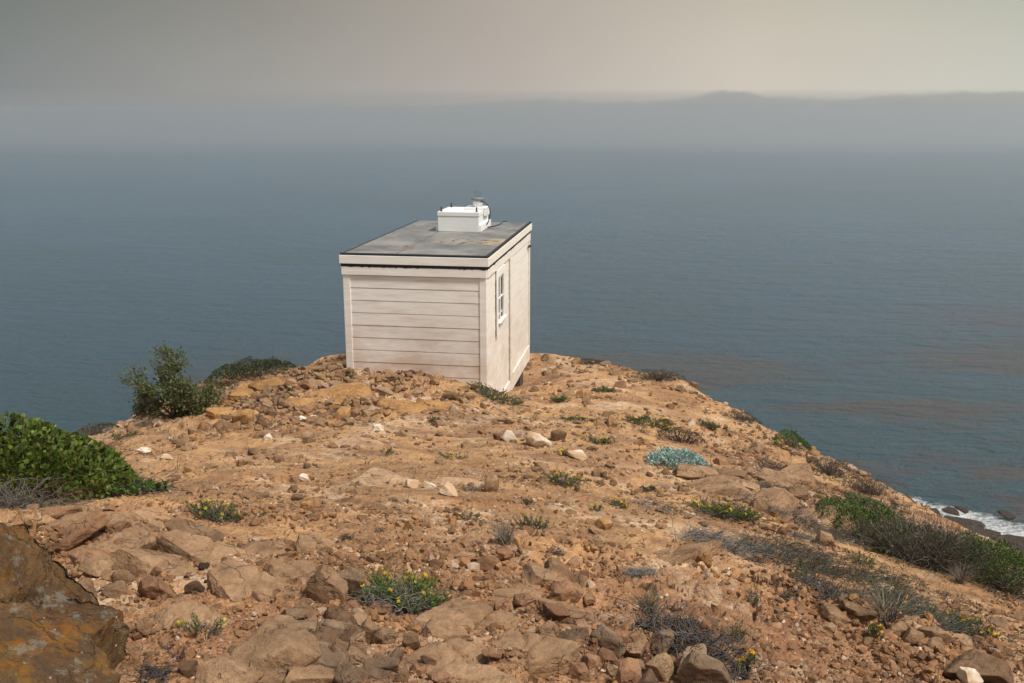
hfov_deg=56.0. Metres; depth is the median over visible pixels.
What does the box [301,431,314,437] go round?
stone
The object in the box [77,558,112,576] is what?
rock
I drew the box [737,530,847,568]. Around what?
dry brush
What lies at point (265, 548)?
bedrock slab
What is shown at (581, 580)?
stone
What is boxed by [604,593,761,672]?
dry shrub
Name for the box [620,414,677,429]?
ground plant
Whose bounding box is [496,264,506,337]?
window
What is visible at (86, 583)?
rock
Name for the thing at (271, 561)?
stone
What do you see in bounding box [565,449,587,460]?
rock
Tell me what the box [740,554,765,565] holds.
dry brush
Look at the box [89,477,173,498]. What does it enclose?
ground plant
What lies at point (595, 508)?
ground plant
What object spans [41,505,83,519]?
rock
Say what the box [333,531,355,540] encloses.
dry brush
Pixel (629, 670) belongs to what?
rock
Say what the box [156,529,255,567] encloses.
bedrock slab
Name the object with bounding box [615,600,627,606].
stone
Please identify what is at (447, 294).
hut
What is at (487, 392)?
ground plant
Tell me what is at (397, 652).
stone
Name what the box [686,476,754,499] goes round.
bedrock slab
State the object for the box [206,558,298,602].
bedrock slab
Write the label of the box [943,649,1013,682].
rock
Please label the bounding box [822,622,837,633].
rock
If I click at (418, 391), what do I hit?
rock
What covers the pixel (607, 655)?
stone
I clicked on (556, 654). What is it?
bedrock slab
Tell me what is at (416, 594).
flowering plant
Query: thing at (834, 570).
dry brush
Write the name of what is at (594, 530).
rock
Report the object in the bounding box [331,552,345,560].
stone
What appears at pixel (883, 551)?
dry brush
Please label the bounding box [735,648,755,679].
ground plant
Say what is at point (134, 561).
bedrock slab
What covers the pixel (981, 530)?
shore rock
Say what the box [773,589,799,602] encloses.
dry brush
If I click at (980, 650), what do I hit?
stone
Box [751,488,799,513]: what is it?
bedrock slab
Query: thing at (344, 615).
stone
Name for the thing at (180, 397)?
shrub
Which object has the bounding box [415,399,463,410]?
bedrock slab
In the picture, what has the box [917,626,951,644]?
rock
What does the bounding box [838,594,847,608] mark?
stone
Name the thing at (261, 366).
shrub
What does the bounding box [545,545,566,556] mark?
dry brush
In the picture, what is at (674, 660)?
stone
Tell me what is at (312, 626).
rock
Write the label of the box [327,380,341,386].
rock
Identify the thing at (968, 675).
rock
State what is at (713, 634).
stone
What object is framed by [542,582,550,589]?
stone
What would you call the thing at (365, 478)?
bedrock slab
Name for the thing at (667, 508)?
dry brush
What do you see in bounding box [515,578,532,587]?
stone
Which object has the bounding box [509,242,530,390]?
door
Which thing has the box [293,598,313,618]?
stone
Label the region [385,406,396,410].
stone
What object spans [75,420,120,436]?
shrub
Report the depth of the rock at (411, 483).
7.27 m
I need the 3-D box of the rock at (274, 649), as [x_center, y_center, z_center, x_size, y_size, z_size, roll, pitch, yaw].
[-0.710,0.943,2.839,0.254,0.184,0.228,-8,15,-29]
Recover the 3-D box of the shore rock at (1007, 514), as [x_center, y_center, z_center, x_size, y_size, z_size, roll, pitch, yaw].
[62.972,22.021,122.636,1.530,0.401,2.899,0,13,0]
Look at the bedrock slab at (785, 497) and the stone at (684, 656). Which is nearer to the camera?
the stone at (684, 656)
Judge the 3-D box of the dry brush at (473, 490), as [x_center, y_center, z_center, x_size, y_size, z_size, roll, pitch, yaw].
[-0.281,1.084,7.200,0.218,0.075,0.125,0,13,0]
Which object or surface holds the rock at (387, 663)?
on the ground
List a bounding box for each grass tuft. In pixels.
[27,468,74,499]
[482,514,527,545]
[626,582,676,615]
[719,616,753,644]
[845,515,878,543]
[852,569,931,627]
[940,560,981,584]
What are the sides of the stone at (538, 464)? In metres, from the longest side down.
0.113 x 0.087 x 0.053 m
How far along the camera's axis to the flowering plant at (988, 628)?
5.18 m
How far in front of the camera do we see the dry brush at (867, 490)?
11.65 m
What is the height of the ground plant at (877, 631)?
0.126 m
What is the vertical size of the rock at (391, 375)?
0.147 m
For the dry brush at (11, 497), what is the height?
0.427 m
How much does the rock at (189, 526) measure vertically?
0.152 m
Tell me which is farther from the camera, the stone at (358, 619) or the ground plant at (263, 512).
the ground plant at (263, 512)
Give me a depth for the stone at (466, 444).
10.07 m
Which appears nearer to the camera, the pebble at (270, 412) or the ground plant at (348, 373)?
the pebble at (270, 412)
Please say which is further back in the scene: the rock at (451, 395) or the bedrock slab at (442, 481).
the rock at (451, 395)
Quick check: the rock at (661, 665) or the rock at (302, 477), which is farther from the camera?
the rock at (302, 477)
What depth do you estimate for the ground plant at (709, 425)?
14.10 m
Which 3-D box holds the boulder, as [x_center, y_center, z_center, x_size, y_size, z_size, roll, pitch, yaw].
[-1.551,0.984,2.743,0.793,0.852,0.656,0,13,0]
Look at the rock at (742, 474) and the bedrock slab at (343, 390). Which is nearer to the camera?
the rock at (742, 474)
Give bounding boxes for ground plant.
[17,501,86,507]
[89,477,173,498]
[111,430,145,440]
[157,643,185,661]
[174,612,228,639]
[254,510,266,517]
[343,369,356,377]
[380,446,394,454]
[427,416,440,422]
[439,450,468,460]
[454,511,481,521]
[460,380,528,406]
[513,512,555,530]
[520,498,535,505]
[537,467,588,488]
[550,394,571,401]
[552,448,588,456]
[560,415,595,421]
[578,433,618,444]
[590,502,603,511]
[591,385,617,392]
[605,497,629,509]
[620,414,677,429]
[639,484,655,491]
[696,416,729,430]
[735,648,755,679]
[744,584,762,609]
[838,490,889,506]
[864,622,885,641]
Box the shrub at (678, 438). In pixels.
[656,424,708,447]
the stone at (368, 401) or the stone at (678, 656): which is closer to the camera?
the stone at (678, 656)
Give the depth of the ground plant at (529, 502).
6.77 m
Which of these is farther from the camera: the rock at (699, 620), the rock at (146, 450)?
the rock at (146, 450)
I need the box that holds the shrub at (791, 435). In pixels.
[772,426,811,450]
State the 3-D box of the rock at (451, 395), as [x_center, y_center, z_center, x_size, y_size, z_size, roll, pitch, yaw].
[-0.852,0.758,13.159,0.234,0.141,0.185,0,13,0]
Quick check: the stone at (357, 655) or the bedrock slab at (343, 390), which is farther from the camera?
the bedrock slab at (343, 390)
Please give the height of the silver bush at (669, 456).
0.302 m
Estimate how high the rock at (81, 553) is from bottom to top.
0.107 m
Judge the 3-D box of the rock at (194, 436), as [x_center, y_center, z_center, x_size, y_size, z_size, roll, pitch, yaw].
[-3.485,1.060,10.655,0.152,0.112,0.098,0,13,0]
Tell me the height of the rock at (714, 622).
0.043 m
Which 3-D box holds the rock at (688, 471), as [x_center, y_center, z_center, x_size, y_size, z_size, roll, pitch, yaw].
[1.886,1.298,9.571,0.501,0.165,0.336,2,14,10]
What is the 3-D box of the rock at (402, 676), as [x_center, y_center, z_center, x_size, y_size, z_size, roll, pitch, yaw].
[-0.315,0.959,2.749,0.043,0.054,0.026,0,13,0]
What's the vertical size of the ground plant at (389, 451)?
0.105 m
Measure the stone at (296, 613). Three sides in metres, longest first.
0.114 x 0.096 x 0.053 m
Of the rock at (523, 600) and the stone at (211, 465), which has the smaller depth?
the rock at (523, 600)
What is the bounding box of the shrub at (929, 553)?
[858,495,1011,592]
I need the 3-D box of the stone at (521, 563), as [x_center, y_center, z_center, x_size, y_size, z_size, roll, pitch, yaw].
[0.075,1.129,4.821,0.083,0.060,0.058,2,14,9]
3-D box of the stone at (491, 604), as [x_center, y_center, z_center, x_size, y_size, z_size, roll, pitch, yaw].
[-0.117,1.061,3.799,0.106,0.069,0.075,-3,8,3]
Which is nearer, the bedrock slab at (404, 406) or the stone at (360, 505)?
the stone at (360, 505)
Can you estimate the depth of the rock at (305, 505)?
5.86 m
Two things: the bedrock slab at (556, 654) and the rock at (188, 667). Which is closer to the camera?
the rock at (188, 667)
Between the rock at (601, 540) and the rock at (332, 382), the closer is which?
the rock at (601, 540)
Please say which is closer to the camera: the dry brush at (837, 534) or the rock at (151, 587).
the rock at (151, 587)
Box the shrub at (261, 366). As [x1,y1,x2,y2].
[205,349,297,387]
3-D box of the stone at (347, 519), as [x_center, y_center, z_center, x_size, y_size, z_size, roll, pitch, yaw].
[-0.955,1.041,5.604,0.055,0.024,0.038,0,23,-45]
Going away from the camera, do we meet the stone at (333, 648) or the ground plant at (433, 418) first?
the stone at (333, 648)
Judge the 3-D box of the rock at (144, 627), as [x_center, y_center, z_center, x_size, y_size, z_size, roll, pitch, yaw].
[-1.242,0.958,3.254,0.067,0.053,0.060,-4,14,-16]
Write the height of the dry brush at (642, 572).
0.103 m
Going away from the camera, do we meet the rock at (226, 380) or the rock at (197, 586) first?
the rock at (197, 586)
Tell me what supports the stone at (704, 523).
on the ground
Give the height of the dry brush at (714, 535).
0.344 m
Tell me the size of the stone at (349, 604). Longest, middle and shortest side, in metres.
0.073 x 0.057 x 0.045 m
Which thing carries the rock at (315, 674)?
on the ground
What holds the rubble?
on the ground
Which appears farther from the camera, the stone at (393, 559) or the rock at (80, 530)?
the rock at (80, 530)
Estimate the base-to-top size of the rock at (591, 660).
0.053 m
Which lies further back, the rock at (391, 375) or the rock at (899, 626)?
the rock at (391, 375)
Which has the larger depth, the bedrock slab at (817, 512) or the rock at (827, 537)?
the bedrock slab at (817, 512)
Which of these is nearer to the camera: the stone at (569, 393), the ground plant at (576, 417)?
the ground plant at (576, 417)
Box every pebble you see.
[263,433,272,439]
[266,407,275,417]
[470,384,477,389]
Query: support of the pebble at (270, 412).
on the ground
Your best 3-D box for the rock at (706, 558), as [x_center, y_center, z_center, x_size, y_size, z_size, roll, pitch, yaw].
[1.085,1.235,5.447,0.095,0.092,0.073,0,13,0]
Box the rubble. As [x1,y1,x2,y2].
[3,354,1023,682]
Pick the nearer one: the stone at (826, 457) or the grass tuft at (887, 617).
the grass tuft at (887, 617)
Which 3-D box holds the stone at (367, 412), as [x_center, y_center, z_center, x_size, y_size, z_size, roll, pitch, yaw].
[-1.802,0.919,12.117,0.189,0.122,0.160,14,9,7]
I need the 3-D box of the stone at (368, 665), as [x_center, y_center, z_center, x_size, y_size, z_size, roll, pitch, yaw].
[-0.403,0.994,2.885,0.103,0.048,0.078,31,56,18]
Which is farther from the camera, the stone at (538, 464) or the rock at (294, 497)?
the stone at (538, 464)
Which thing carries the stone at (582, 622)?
on the ground
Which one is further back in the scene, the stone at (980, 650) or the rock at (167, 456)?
the rock at (167, 456)
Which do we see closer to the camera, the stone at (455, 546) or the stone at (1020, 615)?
the stone at (455, 546)
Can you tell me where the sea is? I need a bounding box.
[0,122,1023,550]
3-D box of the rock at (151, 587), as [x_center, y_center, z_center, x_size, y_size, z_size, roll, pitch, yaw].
[-1.478,1.024,4.003,0.175,0.117,0.118,0,13,0]
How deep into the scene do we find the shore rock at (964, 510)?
123.94 m
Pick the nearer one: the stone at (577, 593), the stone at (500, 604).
the stone at (500, 604)
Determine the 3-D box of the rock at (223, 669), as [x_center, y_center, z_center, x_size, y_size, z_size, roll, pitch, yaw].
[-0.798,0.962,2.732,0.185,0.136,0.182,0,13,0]
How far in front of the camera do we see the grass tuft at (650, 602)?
3.89 m
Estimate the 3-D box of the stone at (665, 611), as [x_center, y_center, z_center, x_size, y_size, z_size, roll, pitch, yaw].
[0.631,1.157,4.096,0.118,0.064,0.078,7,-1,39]
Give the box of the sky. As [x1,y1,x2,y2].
[0,0,1023,122]
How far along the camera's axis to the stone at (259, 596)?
3.61 m
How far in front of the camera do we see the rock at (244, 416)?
11.47 m
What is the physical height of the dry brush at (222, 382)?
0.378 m
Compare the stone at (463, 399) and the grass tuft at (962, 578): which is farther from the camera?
the stone at (463, 399)
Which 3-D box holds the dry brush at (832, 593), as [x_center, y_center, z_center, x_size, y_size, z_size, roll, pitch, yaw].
[1.700,1.306,5.076,0.593,0.323,0.613,0,13,0]
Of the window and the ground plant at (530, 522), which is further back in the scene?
the window
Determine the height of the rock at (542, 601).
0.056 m
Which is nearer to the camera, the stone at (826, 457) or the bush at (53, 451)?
the bush at (53, 451)
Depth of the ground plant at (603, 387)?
15.78 m
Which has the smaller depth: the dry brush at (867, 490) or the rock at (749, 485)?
the rock at (749, 485)
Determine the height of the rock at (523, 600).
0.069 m
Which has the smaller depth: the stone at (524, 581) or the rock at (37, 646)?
the rock at (37, 646)
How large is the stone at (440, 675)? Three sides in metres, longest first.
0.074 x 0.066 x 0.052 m
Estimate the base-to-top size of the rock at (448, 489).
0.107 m
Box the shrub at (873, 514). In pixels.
[815,473,932,558]
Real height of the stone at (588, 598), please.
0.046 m
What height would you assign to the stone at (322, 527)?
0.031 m
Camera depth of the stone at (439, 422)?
11.58 m
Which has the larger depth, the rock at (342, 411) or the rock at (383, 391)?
the rock at (383, 391)
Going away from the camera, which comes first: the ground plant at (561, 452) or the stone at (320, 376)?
the ground plant at (561, 452)
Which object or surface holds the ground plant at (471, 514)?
on the ground
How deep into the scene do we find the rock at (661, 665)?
3.24 m
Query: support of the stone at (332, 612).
on the ground
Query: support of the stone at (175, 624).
on the ground
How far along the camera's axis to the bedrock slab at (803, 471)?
11.15 m
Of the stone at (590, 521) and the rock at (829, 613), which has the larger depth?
the stone at (590, 521)
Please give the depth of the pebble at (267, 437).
10.48 m
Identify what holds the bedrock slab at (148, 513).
on the ground
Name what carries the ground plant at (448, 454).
on the ground
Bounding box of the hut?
[339,190,531,392]
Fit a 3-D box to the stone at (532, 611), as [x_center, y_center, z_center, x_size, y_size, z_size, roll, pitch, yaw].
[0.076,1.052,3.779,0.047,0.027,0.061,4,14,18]
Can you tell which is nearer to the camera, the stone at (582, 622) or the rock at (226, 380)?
the stone at (582, 622)
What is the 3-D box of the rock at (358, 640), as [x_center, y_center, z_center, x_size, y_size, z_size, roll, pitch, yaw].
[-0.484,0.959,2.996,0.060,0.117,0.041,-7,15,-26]
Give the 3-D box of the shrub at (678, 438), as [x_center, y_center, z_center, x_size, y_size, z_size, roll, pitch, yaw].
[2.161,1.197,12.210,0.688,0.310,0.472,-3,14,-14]
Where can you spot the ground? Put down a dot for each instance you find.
(696, 587)
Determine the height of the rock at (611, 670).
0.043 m
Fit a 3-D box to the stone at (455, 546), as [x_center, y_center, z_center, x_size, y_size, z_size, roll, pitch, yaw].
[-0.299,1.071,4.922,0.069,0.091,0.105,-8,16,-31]
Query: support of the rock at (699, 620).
on the ground
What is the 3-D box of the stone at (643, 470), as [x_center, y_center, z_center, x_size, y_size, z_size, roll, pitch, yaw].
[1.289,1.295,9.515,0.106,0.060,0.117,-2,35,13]
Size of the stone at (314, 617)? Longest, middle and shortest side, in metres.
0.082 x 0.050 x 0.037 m
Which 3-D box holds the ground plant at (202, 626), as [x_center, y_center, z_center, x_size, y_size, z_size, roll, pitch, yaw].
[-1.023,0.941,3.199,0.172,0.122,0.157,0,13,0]
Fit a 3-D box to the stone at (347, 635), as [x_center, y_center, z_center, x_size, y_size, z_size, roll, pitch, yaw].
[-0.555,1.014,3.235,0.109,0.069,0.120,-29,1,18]
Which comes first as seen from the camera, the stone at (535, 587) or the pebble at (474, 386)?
the stone at (535, 587)
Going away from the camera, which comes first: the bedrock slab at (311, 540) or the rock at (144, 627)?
the rock at (144, 627)
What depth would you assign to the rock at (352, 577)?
3.83 m
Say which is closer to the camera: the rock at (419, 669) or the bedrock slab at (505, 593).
the rock at (419, 669)
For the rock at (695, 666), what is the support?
on the ground
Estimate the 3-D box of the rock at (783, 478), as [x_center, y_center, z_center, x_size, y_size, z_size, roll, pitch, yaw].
[2.757,1.439,10.174,0.443,0.155,0.286,5,14,19]
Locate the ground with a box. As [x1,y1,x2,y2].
[0,353,1023,682]
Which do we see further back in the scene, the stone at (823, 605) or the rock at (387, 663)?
the stone at (823, 605)
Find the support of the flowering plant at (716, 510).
on the ground
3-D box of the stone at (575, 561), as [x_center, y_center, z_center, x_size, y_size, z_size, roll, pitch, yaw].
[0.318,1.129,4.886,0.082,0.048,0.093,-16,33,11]
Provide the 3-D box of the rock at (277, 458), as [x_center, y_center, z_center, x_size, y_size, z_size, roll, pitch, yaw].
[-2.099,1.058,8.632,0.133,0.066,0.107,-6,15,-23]
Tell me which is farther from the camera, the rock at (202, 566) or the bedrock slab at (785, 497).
the bedrock slab at (785, 497)
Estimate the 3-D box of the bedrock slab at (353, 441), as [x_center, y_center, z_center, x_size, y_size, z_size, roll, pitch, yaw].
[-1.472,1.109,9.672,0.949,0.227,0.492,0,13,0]
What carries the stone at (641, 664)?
on the ground
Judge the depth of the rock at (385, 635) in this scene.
3.30 m
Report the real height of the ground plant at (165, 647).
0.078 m
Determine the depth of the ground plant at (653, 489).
8.36 m
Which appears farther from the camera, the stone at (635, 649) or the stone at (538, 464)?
the stone at (538, 464)
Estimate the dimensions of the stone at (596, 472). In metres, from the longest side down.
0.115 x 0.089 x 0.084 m
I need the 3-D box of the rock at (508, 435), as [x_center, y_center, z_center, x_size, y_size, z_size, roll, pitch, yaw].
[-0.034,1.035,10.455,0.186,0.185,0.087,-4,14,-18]
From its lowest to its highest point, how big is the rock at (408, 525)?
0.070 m
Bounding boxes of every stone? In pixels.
[127,650,141,656]
[171,618,186,629]
[180,445,191,450]
[205,463,216,468]
[252,590,269,602]
[261,558,283,566]
[280,607,306,619]
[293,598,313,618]
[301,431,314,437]
[306,511,312,516]
[307,614,316,619]
[312,372,324,379]
[316,525,326,529]
[316,644,338,669]
[318,627,341,642]
[318,641,332,646]
[322,606,344,618]
[326,364,337,371]
[328,645,349,659]
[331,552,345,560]
[332,638,348,645]
[334,610,355,620]
[334,649,349,667]
[338,626,362,641]
[339,620,353,631]
[343,517,350,522]
[343,599,358,609]
[347,611,367,626]
[348,645,366,664]
[355,501,364,509]
[360,397,370,404]
[361,409,376,416]
[362,657,391,678]
[363,578,370,588]
[378,603,392,615]
[381,510,393,514]
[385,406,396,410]
[387,557,403,564]
[389,647,402,660]
[392,573,407,581]
[405,548,414,555]
[428,667,449,682]
[431,420,447,426]
[442,569,451,578]
[445,542,461,551]
[458,554,477,561]
[459,397,469,403]
[461,440,476,448]
[475,556,498,571]
[475,601,494,608]
[482,646,501,658]
[494,570,508,578]
[495,599,513,610]
[496,544,513,558]
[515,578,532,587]
[519,561,528,565]
[522,525,534,534]
[528,606,537,613]
[531,585,540,589]
[533,462,542,466]
[535,620,558,636]
[537,475,550,483]
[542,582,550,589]
[542,603,571,620]
[544,557,568,568]
[547,565,574,583]
[548,579,573,601]
[563,390,575,395]
[567,555,582,568]
[568,582,583,603]
[572,574,588,587]
[574,618,588,629]
[583,592,595,605]
[585,518,594,524]
[591,468,600,476]
[597,647,620,664]
[609,369,623,375]
[615,575,630,583]
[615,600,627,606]
[617,619,634,630]
[624,630,646,656]
[637,468,647,472]
[637,658,645,671]
[650,625,674,655]
[652,605,670,614]
[668,654,675,673]
[675,653,681,666]
[679,651,688,665]
[682,643,706,654]
[698,521,708,525]
[701,619,711,630]
[703,628,719,640]
[708,643,737,662]
[819,456,834,461]
[821,602,828,609]
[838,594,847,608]
[853,607,876,618]
[924,595,938,605]
[927,637,943,650]
[972,648,986,653]
[989,617,1008,628]
[1008,611,1023,620]
[1016,634,1023,639]
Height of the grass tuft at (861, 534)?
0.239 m
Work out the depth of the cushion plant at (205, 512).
5.58 m
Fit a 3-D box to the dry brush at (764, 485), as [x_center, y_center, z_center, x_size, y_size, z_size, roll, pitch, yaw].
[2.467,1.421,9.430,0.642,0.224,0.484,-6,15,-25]
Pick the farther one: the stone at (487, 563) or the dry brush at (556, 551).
the dry brush at (556, 551)
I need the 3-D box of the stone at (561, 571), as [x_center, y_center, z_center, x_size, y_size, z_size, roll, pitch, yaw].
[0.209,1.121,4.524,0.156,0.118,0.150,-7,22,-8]
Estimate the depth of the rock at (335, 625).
3.29 m
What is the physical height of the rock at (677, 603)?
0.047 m
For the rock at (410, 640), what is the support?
on the ground
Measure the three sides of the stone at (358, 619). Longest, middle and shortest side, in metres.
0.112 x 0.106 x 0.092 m
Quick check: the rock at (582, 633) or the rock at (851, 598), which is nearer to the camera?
the rock at (582, 633)
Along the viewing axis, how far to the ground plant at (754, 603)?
4.68 m
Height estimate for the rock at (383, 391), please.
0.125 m
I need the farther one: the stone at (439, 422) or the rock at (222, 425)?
the stone at (439, 422)
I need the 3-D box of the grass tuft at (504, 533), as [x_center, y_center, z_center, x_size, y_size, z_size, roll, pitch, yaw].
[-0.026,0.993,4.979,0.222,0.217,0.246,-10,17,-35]
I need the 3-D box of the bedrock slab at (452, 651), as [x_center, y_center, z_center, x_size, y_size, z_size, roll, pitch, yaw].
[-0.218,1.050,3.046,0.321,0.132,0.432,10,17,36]
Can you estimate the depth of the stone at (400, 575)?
4.25 m
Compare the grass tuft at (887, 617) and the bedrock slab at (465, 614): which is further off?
the grass tuft at (887, 617)
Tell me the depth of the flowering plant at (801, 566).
5.49 m
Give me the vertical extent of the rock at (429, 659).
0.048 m
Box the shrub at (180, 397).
[114,339,230,420]
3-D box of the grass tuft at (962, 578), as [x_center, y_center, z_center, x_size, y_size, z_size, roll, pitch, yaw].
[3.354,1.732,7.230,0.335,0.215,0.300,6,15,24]
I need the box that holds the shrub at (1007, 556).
[940,518,1023,598]
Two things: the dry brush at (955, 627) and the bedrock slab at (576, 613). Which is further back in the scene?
the dry brush at (955, 627)
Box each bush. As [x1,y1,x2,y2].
[0,411,143,503]
[646,446,709,468]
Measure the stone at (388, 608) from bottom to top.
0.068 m
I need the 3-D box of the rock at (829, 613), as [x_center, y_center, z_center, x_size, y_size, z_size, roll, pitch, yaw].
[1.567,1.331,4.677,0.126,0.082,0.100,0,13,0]
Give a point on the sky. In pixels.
(62, 61)
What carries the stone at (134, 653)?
on the ground
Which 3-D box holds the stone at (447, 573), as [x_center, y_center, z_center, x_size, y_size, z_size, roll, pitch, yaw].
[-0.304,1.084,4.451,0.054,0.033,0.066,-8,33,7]
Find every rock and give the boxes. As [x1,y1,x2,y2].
[0,602,120,682]
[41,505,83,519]
[60,508,111,551]
[68,547,111,564]
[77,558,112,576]
[77,577,97,595]
[101,580,128,597]
[110,569,136,582]
[133,533,157,550]
[134,618,154,635]
[136,447,151,454]
[137,575,176,599]
[160,454,172,459]
[163,518,223,540]
[177,660,197,677]
[184,580,204,593]
[189,432,202,440]
[194,656,262,682]
[198,562,209,570]
[214,376,230,385]
[214,419,228,430]
[216,390,233,402]
[230,614,321,682]
[231,409,253,424]
[247,448,260,454]
[271,455,284,462]
[276,398,289,407]
[283,665,334,682]
[291,494,304,500]
[298,473,310,481]
[298,620,318,634]
[300,501,311,509]
[306,564,348,605]
[319,618,345,632]
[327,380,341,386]
[333,406,350,418]
[333,662,367,682]
[338,566,365,599]
[347,631,365,652]
[360,616,377,643]
[370,387,394,395]
[371,628,397,643]
[372,423,383,430]
[373,654,399,672]
[385,372,397,381]
[393,667,408,682]
[402,633,420,649]
[403,520,413,529]
[405,479,418,487]
[409,664,426,676]
[412,388,423,394]
[420,654,436,665]
[422,481,436,488]
[439,482,457,496]
[441,392,458,399]
[484,477,498,491]
[500,430,516,441]
[513,593,536,608]
[515,584,545,597]
[522,562,557,586]
[525,432,551,446]
[538,598,555,611]
[550,429,566,440]
[550,577,565,589]
[559,627,589,640]
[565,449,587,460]
[568,662,589,678]
[580,653,599,668]
[588,526,601,534]
[589,535,606,547]
[590,624,626,658]
[594,516,612,529]
[606,664,617,676]
[615,657,641,682]
[620,630,640,643]
[638,668,658,682]
[645,653,674,682]
[671,600,684,611]
[676,463,720,479]
[676,649,732,682]
[693,616,705,626]
[695,552,711,567]
[704,474,740,479]
[706,617,718,629]
[717,467,747,479]
[736,479,759,490]
[749,498,768,511]
[753,467,794,487]
[786,486,808,500]
[815,531,835,547]
[820,605,849,623]
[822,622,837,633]
[842,599,869,620]
[848,593,858,602]
[874,582,894,591]
[888,620,907,638]
[901,627,924,644]
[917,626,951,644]
[931,508,940,514]
[942,506,959,515]
[943,516,985,527]
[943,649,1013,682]
[953,633,971,645]
[954,521,1000,539]
[955,505,968,513]
[956,666,983,682]
[994,535,1022,547]
[998,509,1015,518]
[1006,534,1023,554]
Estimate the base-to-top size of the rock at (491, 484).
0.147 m
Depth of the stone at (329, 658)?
2.89 m
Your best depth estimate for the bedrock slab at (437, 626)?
3.42 m
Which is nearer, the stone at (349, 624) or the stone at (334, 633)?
the stone at (334, 633)
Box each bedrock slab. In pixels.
[45,511,155,547]
[88,536,139,553]
[111,547,194,576]
[129,507,165,529]
[150,599,234,634]
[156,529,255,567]
[206,406,242,419]
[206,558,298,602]
[220,383,260,404]
[241,538,294,556]
[248,376,291,390]
[267,560,315,583]
[285,398,334,415]
[295,531,336,550]
[313,383,373,405]
[327,436,383,446]
[345,466,421,486]
[374,398,432,413]
[400,636,486,672]
[406,598,520,630]
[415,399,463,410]
[419,614,470,640]
[421,664,522,682]
[422,477,483,486]
[487,588,541,604]
[491,629,580,676]
[541,601,595,624]
[651,540,723,565]
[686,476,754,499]
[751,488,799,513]
[779,463,815,484]
[795,506,855,535]
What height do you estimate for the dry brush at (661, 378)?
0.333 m
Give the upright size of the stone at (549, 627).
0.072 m
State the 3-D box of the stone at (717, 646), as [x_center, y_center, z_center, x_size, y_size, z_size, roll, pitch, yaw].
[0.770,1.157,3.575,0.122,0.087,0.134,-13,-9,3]
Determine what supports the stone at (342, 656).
on the ground
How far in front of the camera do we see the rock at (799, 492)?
9.66 m
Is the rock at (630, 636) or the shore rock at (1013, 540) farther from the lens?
the shore rock at (1013, 540)
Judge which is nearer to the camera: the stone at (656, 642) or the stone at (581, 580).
the stone at (656, 642)
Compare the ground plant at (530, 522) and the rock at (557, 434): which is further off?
the rock at (557, 434)
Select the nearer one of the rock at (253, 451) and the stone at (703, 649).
the stone at (703, 649)
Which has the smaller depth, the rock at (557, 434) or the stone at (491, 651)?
the stone at (491, 651)
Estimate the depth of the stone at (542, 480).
7.88 m
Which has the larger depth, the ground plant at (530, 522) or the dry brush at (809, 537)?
the dry brush at (809, 537)
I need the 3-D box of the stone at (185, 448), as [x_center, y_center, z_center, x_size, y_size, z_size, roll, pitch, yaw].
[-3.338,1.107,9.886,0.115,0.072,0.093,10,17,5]
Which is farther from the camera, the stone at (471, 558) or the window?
the window
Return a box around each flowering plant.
[323,554,464,616]
[680,497,776,521]
[784,555,824,582]
[844,549,876,564]
[863,585,924,615]
[905,594,982,626]
[959,616,1002,638]
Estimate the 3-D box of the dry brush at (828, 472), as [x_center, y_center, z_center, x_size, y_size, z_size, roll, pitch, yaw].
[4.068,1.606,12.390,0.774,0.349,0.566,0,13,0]
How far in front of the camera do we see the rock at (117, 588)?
4.00 m
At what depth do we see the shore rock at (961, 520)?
119.75 m
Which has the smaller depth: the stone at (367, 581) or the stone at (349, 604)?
the stone at (349, 604)
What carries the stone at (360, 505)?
on the ground
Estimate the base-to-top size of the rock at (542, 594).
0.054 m
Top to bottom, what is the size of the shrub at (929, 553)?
0.706 m
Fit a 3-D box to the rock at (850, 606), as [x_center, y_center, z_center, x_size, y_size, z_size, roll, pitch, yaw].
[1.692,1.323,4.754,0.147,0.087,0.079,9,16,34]
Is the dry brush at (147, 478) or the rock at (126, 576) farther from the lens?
the dry brush at (147, 478)
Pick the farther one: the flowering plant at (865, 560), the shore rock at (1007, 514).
the shore rock at (1007, 514)
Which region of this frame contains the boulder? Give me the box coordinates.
[0,522,129,669]
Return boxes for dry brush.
[0,477,91,511]
[112,455,189,497]
[121,653,181,682]
[197,375,228,388]
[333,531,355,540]
[462,481,482,491]
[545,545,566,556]
[575,355,606,364]
[621,562,658,578]
[627,365,685,381]
[629,494,720,524]
[670,521,789,563]
[707,646,777,682]
[722,410,761,425]
[730,489,818,522]
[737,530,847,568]
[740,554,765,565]
[747,476,792,491]
[754,458,787,470]
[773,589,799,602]
[783,568,896,605]
[787,527,816,539]
[790,550,938,604]
[796,514,876,551]
[800,454,856,478]
[833,517,977,563]
[841,471,893,499]
[862,569,988,641]
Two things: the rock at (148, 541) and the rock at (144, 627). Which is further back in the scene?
the rock at (148, 541)
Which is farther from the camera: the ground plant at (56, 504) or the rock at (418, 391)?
the rock at (418, 391)
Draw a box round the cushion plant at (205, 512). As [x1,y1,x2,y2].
[184,498,244,523]
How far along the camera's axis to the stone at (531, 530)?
5.73 m
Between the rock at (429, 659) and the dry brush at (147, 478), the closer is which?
the rock at (429, 659)
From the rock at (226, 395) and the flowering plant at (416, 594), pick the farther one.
the rock at (226, 395)
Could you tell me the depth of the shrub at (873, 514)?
8.34 m
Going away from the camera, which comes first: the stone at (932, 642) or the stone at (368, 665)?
the stone at (368, 665)
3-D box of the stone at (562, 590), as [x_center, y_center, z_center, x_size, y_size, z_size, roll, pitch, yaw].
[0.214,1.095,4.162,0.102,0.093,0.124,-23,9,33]
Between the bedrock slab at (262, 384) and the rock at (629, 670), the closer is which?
the rock at (629, 670)

